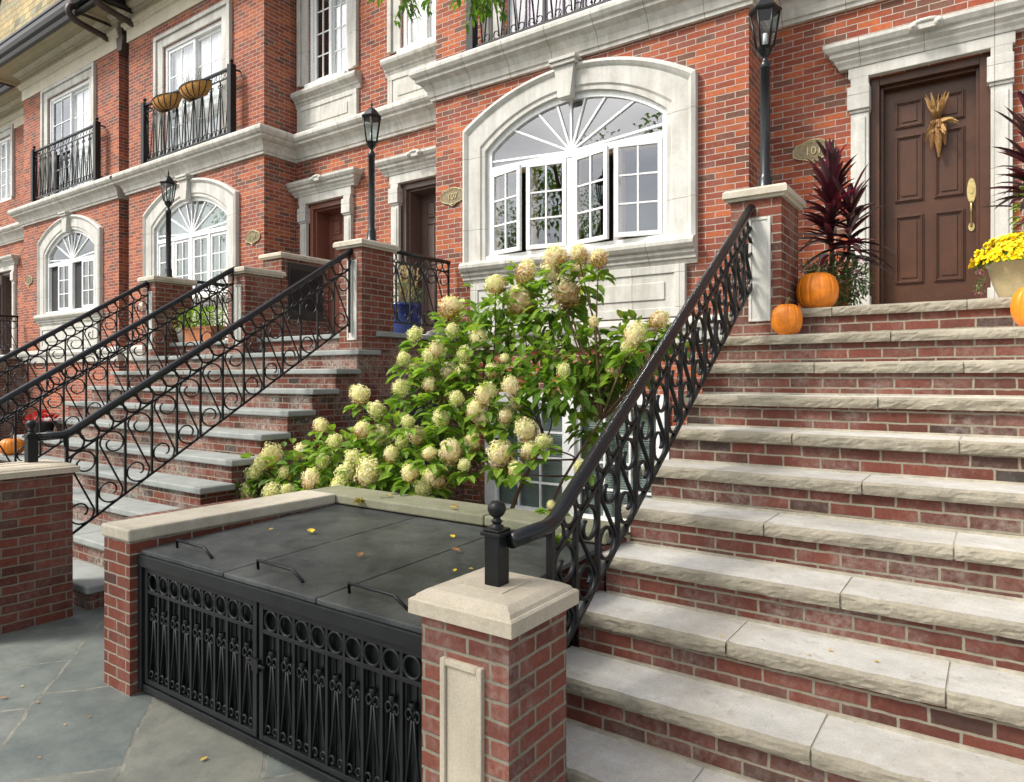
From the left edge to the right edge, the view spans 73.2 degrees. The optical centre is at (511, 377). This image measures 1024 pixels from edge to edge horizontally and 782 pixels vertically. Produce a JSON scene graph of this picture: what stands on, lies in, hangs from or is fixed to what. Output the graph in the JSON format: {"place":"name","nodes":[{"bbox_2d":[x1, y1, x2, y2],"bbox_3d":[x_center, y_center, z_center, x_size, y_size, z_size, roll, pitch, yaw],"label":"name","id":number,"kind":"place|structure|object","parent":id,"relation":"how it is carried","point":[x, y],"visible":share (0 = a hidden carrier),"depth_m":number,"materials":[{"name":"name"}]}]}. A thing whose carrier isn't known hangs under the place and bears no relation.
{"place":"outdoors","nodes":[
{"label":"outdoors","id":0,"kind":"place"},
{"bbox_2d":[0,604,322,781],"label":"pavement","id":1,"kind":"structure","parent":0,"point":[119,736],"depth_m":3.53,"materials":[{"name":"grey stone"}]},
{"bbox_2d":[0,356,23,440],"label":"stoop","id":2,"kind":"object","parent":1,"relation":"on","point":[6,429],"visible":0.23,"depth_m":16.95,"materials":[{"name":"brick"}]},
{"bbox_2d":[0,314,18,354],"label":"landing railing","id":3,"kind":"object","parent":2,"relation":"on","point":[6,325],"visible":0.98,"depth_m":17.02,"materials":[{"name":"black metal"}]},
{"bbox_2d":[0,459,79,634],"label":"brick pillar","id":4,"kind":"structure","parent":1,"relation":"on","point":[36,543],"depth_m":5.01,"materials":[{"name":"brick"}]},
{"bbox_2d":[0,0,132,433],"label":"brick house","id":5,"kind":"structure","parent":1,"relation":"on","point":[64,256],"depth_m":15.83,"materials":[{"name":"brick"}]},
{"bbox_2d":[1,272,11,354],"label":"door","id":6,"kind":"structure","parent":5,"relation":"in","point":[6,284],"depth_m":19.73,"materials":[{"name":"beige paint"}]},
{"bbox_2d":[0,124,14,202],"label":"window","id":7,"kind":"structure","parent":5,"relation":"in","point":[8,130],"depth_m":19.56,"materials":[{"name":"white paint"}]},
{"bbox_2d":[33,211,102,349],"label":"arched window","id":8,"kind":"structure","parent":5,"relation":"in","point":[70,287],"depth_m":15.81,"materials":[{"name":"white paint"}]},
{"bbox_2d":[31,117,105,201],"bbox_3d":[-10.073,-4.875,15.584,3.270,1.330,0.225,0,0,35],"label":"balcony railing","id":9,"kind":"object","parent":5,"relation":"on","point":[36,177],"visible":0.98,"depth_m":15.45,"materials":[{"name":"black metal"}]},
{"bbox_2d":[40,62,96,198],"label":"window","id":10,"kind":"structure","parent":5,"relation":"in","point":[77,106],"depth_m":15.85,"materials":[{"name":"white paint"}]},
{"bbox_2d":[65,0,133,55],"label":"downpipe","id":11,"kind":"object","parent":5,"relation":"attached to","point":[122,44],"visible":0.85,"depth_m":14.13,"materials":[{"name":"black metal"}]},
{"bbox_2d":[125,497,253,518],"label":"wall","id":12,"kind":"structure","parent":1,"relation":"on","point":[167,511],"depth_m":5.62,"materials":[{"name":"brick"}]},
{"bbox_2d":[71,0,372,370],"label":"brick house","id":13,"kind":"structure","parent":1,"relation":"on","point":[283,167],"depth_m":11.99,"materials":[{"name":"brick"}]},
{"bbox_2d":[138,173,238,339],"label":"arched window","id":14,"kind":"structure","parent":13,"relation":"in","point":[204,211],"depth_m":12.86,"materials":[{"name":"white paint"}]},
{"bbox_2d":[141,59,240,163],"bbox_3d":[-5.969,-4.825,12.710,3.010,1.310,0.225,0,0,35],"label":"balcony railing","id":15,"kind":"object","parent":13,"relation":"on","point":[230,70],"visible":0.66,"depth_m":12.51,"materials":[{"name":"black metal"}]},
{"bbox_2d":[151,80,181,113],"bbox_3d":[-6.464,-5.257,12.788,0.949,0.542,0.246,0,0,35],"label":"basket planter","id":16,"kind":"object","parent":15,"relation":"hanging from","point":[163,102],"visible":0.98,"depth_m":12.69,"materials":[{"name":"brown wicker"}]},
{"bbox_2d":[178,67,211,102],"bbox_3d":[-5.694,-5.256,12.248,0.949,0.540,0.246,0,0,35],"label":"basket planter","id":17,"kind":"object","parent":15,"relation":"hanging from","point":[192,90],"visible":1,"depth_m":12.15,"materials":[{"name":"brown wicker"}]},
{"bbox_2d":[153,0,231,156],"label":"window","id":18,"kind":"structure","parent":13,"relation":"in","point":[209,49],"depth_m":12.89,"materials":[{"name":"white paint"}]},
{"bbox_2d":[290,0,361,132],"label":"window","id":19,"kind":"structure","parent":13,"relation":"in","point":[331,94],"depth_m":11.69,"materials":[{"name":"white paint"}]},
{"bbox_2d":[310,198,343,333],"bbox_3d":[-3.000,-1.758,11.824,0.960,2.464,0.430,0,0,35],"label":"door","id":20,"kind":"structure","parent":13,"relation":"in","point":[326,218],"depth_m":12.00,"materials":[{"name":"red paint"}]},
{"bbox_2d":[0,238,463,610],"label":"stoop","id":21,"kind":"object","parent":1,"relation":"on","point":[209,467],"visible":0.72,"depth_m":7.75,"materials":[{"name":"stone"}]},
{"bbox_2d":[0,434,23,454],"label":"pumpkin","id":22,"kind":"object","parent":21,"relation":"on","point":[7,444],"visible":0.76,"depth_m":8.59,"materials":[{"name":"orange food"}]},
{"bbox_2d":[23,409,60,432],"bbox_3d":[-6.082,0.579,8.948,0.435,0.347,0.450,0,0,35],"label":"potted plant","id":23,"kind":"object","parent":21,"relation":"on","point":[47,426],"visible":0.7,"depth_m":8.87,"materials":[{"name":"red plant"}]},
{"bbox_2d":[0,281,148,424],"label":"stair railing","id":24,"kind":"object","parent":21,"relation":"on","point":[53,332],"visible":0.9,"depth_m":9.37,"materials":[{"name":"black metal"}]},
{"bbox_2d":[0,266,234,462],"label":"stair railing","id":25,"kind":"object","parent":21,"relation":"on","point":[24,388],"visible":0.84,"depth_m":7.77,"materials":[{"name":"black metal"}]},
{"bbox_2d":[159,169,176,276],"bbox_3d":[-5.188,-2.333,10.408,0.243,1.655,0.243,0,0,35],"label":"lamp post","id":26,"kind":"object","parent":21,"relation":"on","point":[168,181],"visible":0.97,"depth_m":10.38,"materials":[{"name":"black metal"}]},
{"bbox_2d":[176,328,182,341],"bbox_3d":[-4.929,-0.654,10.361,0.240,0.257,0.240,0,0,35],"label":"pot","id":27,"kind":"object","parent":21,"relation":"on","point":[180,337],"visible":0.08,"depth_m":10.28,"materials":[{"name":"grey ceramic"}]},
{"bbox_2d":[22,249,352,534],"bbox_3d":[-2.689,-0.019,6.445,0.092,2.858,3.246,0,0,35],"label":"stair railing","id":28,"kind":"object","parent":21,"relation":"on","point":[31,437],"visible":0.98,"depth_m":6.21,"materials":[{"name":"black metal"}]},
{"bbox_2d":[170,305,226,341],"bbox_3d":[-4.527,-0.789,10.027,1.150,0.526,0.467,0,0,35],"label":"planter box","id":29,"kind":"object","parent":21,"relation":"on","point":[195,328],"visible":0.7,"depth_m":9.91,"materials":[{"name":"ceramic"}]},
{"bbox_2d":[182,278,227,337],"bbox_3d":[-4.825,-1.063,11.241,0.052,0.985,1.180,0,0,35],"label":"landing railing","id":30,"kind":"object","parent":21,"relation":"on","point":[222,285],"visible":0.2,"depth_m":11.17,"materials":[{"name":"black metal"}]},
{"bbox_2d":[362,99,380,240],"bbox_3d":[-1.604,-2.368,7.874,0.243,1.655,0.243,0,0,35],"label":"lamp post","id":31,"kind":"object","parent":21,"relation":"on","point":[371,115],"visible":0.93,"depth_m":7.84,"materials":[{"name":"black metal"}]},
{"bbox_2d":[394,263,424,333],"bbox_3d":[-1.410,-1.020,9.022,0.608,0.989,0.547,0,0,35],"label":"blue planter","id":32,"kind":"object","parent":21,"relation":"on","point":[401,328],"visible":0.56,"depth_m":8.88,"materials":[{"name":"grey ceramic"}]},
{"bbox_2d":[394,250,450,327],"bbox_3d":[-1.192,-1.063,8.636,0.052,0.985,1.260,0,0,35],"label":"landing railing","id":33,"kind":"object","parent":21,"relation":"on","point":[422,257],"visible":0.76,"depth_m":8.68,"materials":[{"name":"black metal"}]},
{"bbox_2d":[404,401,446,498],"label":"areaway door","id":34,"kind":"structure","parent":21,"relation":"in","point":[415,409],"depth_m":8.43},
{"bbox_2d":[101,485,628,781],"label":"bin enclosure","id":35,"kind":"object","parent":1,"relation":"on","point":[289,638],"visible":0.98,"depth_m":3.52,"materials":[{"name":"metal"}]},
{"bbox_2d":[352,497,570,543],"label":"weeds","id":36,"kind":"object","parent":35,"relation":"on","point":[557,537],"visible":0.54,"depth_m":3.92,"materials":[{"name":"green plant"}]},
{"bbox_2d":[408,567,578,781],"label":"brick pillar","id":37,"kind":"structure","parent":35,"relation":"attached to","point":[493,684],"depth_m":2.50,"materials":[{"name":"brick"}]},
{"bbox_2d":[367,0,506,33],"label":"street tree","id":38,"kind":"object","parent":1,"relation":"on","point":[481,12],"visible":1,"depth_m":3.10,"materials":[{"name":"green plant"}]},
{"bbox_2d":[0,470,878,760],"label":"fallen leaves","id":39,"kind":"object","parent":1,"relation":"on","point":[360,554],"visible":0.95,"depth_m":3.73,"materials":[{"name":"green plant"}]},
{"bbox_2d":[360,0,778,533],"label":"brick house","id":40,"kind":"structure","parent":1,"relation":"on","point":[625,134],"depth_m":8.41,"materials":[{"name":"brick"}]},
{"bbox_2d":[380,0,435,103],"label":"window","id":41,"kind":"structure","parent":40,"relation":"in","point":[418,50],"depth_m":10.59,"materials":[{"name":"white paint"}]},
{"bbox_2d":[402,178,435,333],"bbox_3d":[-1.194,-1.758,10.560,0.970,2.464,0.430,0,0,35],"label":"door","id":42,"kind":"structure","parent":40,"relation":"in","point":[419,198],"depth_m":10.75,"materials":[{"name":"brown wood"}]},
{"bbox_2d":[466,0,610,50],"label":"balcony railing","id":43,"kind":"object","parent":40,"relation":"on","point":[472,37],"visible":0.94,"depth_m":8.43,"materials":[{"name":"black metal"}]},
{"bbox_2d":[482,0,601,41],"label":"window","id":44,"kind":"structure","parent":40,"relation":"in","point":[517,2],"depth_m":8.71,"materials":[{"name":"white paint"}]},
{"bbox_2d":[485,392,669,531],"bbox_3d":[0.904,0.980,8.492,2.500,1.600,0.850,0,0,35],"label":"basement window","id":45,"kind":"structure","parent":40,"relation":"in","point":[530,498],"depth_m":8.38,"materials":[{"name":"white glass"}]},
{"bbox_2d":[458,52,697,326],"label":"arched window","id":46,"kind":"structure","parent":40,"relation":"in","point":[602,153],"depth_m":8.26,"materials":[{"name":"white paint"}]},
{"bbox_2d":[566,182,1023,781],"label":"stoop","id":47,"kind":"object","parent":1,"relation":"on","point":[880,520],"visible":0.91,"depth_m":3.38,"materials":[{"name":"stone"}]},
{"bbox_2d":[480,204,754,648],"bbox_3d":[0.884,0.024,3.937,0.134,2.711,3.316,0,0,35],"label":"stair railing","id":48,"kind":"object","parent":47,"relation":"on","point":[500,539],"visible":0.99,"depth_m":3.48,"materials":[{"name":"black metal"}]},
{"bbox_2d":[748,0,781,186],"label":"lamp post","id":49,"kind":"object","parent":47,"relation":"on","point":[764,10],"visible":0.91,"depth_m":5.34,"materials":[{"name":"black metal"}]},
{"bbox_2d":[771,297,802,334],"bbox_3d":[2.022,-0.457,5.089,0.226,0.287,0.226,0,0,35],"label":"pumpkin","id":50,"kind":"object","parent":47,"relation":"on","point":[786,318],"visible":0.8,"depth_m":5.01,"materials":[{"name":"orange food"}]},
{"bbox_2d":[796,267,838,307],"bbox_3d":[2.344,-0.691,5.290,0.303,0.330,0.304,0,0,6],"label":"pumpkin","id":51,"kind":"object","parent":47,"relation":"on","point":[817,288],"visible":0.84,"depth_m":5.18,"materials":[{"name":"orange food"}]},
{"bbox_2d":[798,138,896,306],"bbox_3d":[2.685,-1.230,5.590,0.780,1.459,0.704,0,0,35],"label":"cordyline plant","id":52,"kind":"object","parent":47,"relation":"on","point":[830,179],"visible":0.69,"depth_m":5.53,"materials":[{"name":"purple plant"}]},
{"bbox_2d":[968,232,1023,297],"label":"chrysanthemum pot","id":53,"kind":"object","parent":47,"relation":"on","point":[1004,265],"visible":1,"depth_m":4.59,"materials":[{"name":"yellow plant"}]},
{"bbox_2d":[979,90,1023,238],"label":"cordyline plant","id":54,"kind":"object","parent":47,"relation":"on","point":[1018,190],"visible":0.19,"depth_m":4.95,"materials":[{"name":"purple plant"}]},
{"bbox_2d":[1010,287,1023,326],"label":"pumpkin","id":55,"kind":"object","parent":47,"relation":"on","point":[1017,307],"visible":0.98,"depth_m":4.26,"materials":[{"name":"orange food"}]},
{"bbox_2d":[767,0,1023,308],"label":"brick house","id":56,"kind":"structure","parent":1,"relation":"on","point":[862,77],"depth_m":6.84,"materials":[{"name":"brick"}]},
{"bbox_2d":[870,53,990,304],"bbox_3d":[4.083,-1.770,6.755,1.000,2.489,0.250,0,0,35],"label":"door","id":57,"kind":"structure","parent":56,"relation":"in","point":[933,219],"depth_m":6.78,"materials":[{"name":"brown paint"}]},
{"bbox_2d":[924,91,958,156],"bbox_3d":[4.134,-2.450,6.642,0.300,0.621,0.147,0,0,35],"label":"corn bundle","id":58,"kind":"object","parent":57,"relation":"hanging from","point":[937,130],"visible":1,"depth_m":6.65,"materials":[{"name":"beige plant"}]},
{"bbox_2d":[625,534,629,541],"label":"yard ground","id":59,"kind":"structure","parent":0,"point":[627,538],"depth_m":7.51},
{"bbox_2d":[234,242,689,515],"bbox_3d":[-0.761,0.372,5.754,4.404,2.782,1.348,0,0,35],"label":"hydrangea bush","id":60,"kind":"object","parent":59,"relation":"on","point":[580,381],"visible":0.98,"depth_m":5.30,"materials":[{"name":"green plant"}]}
]}

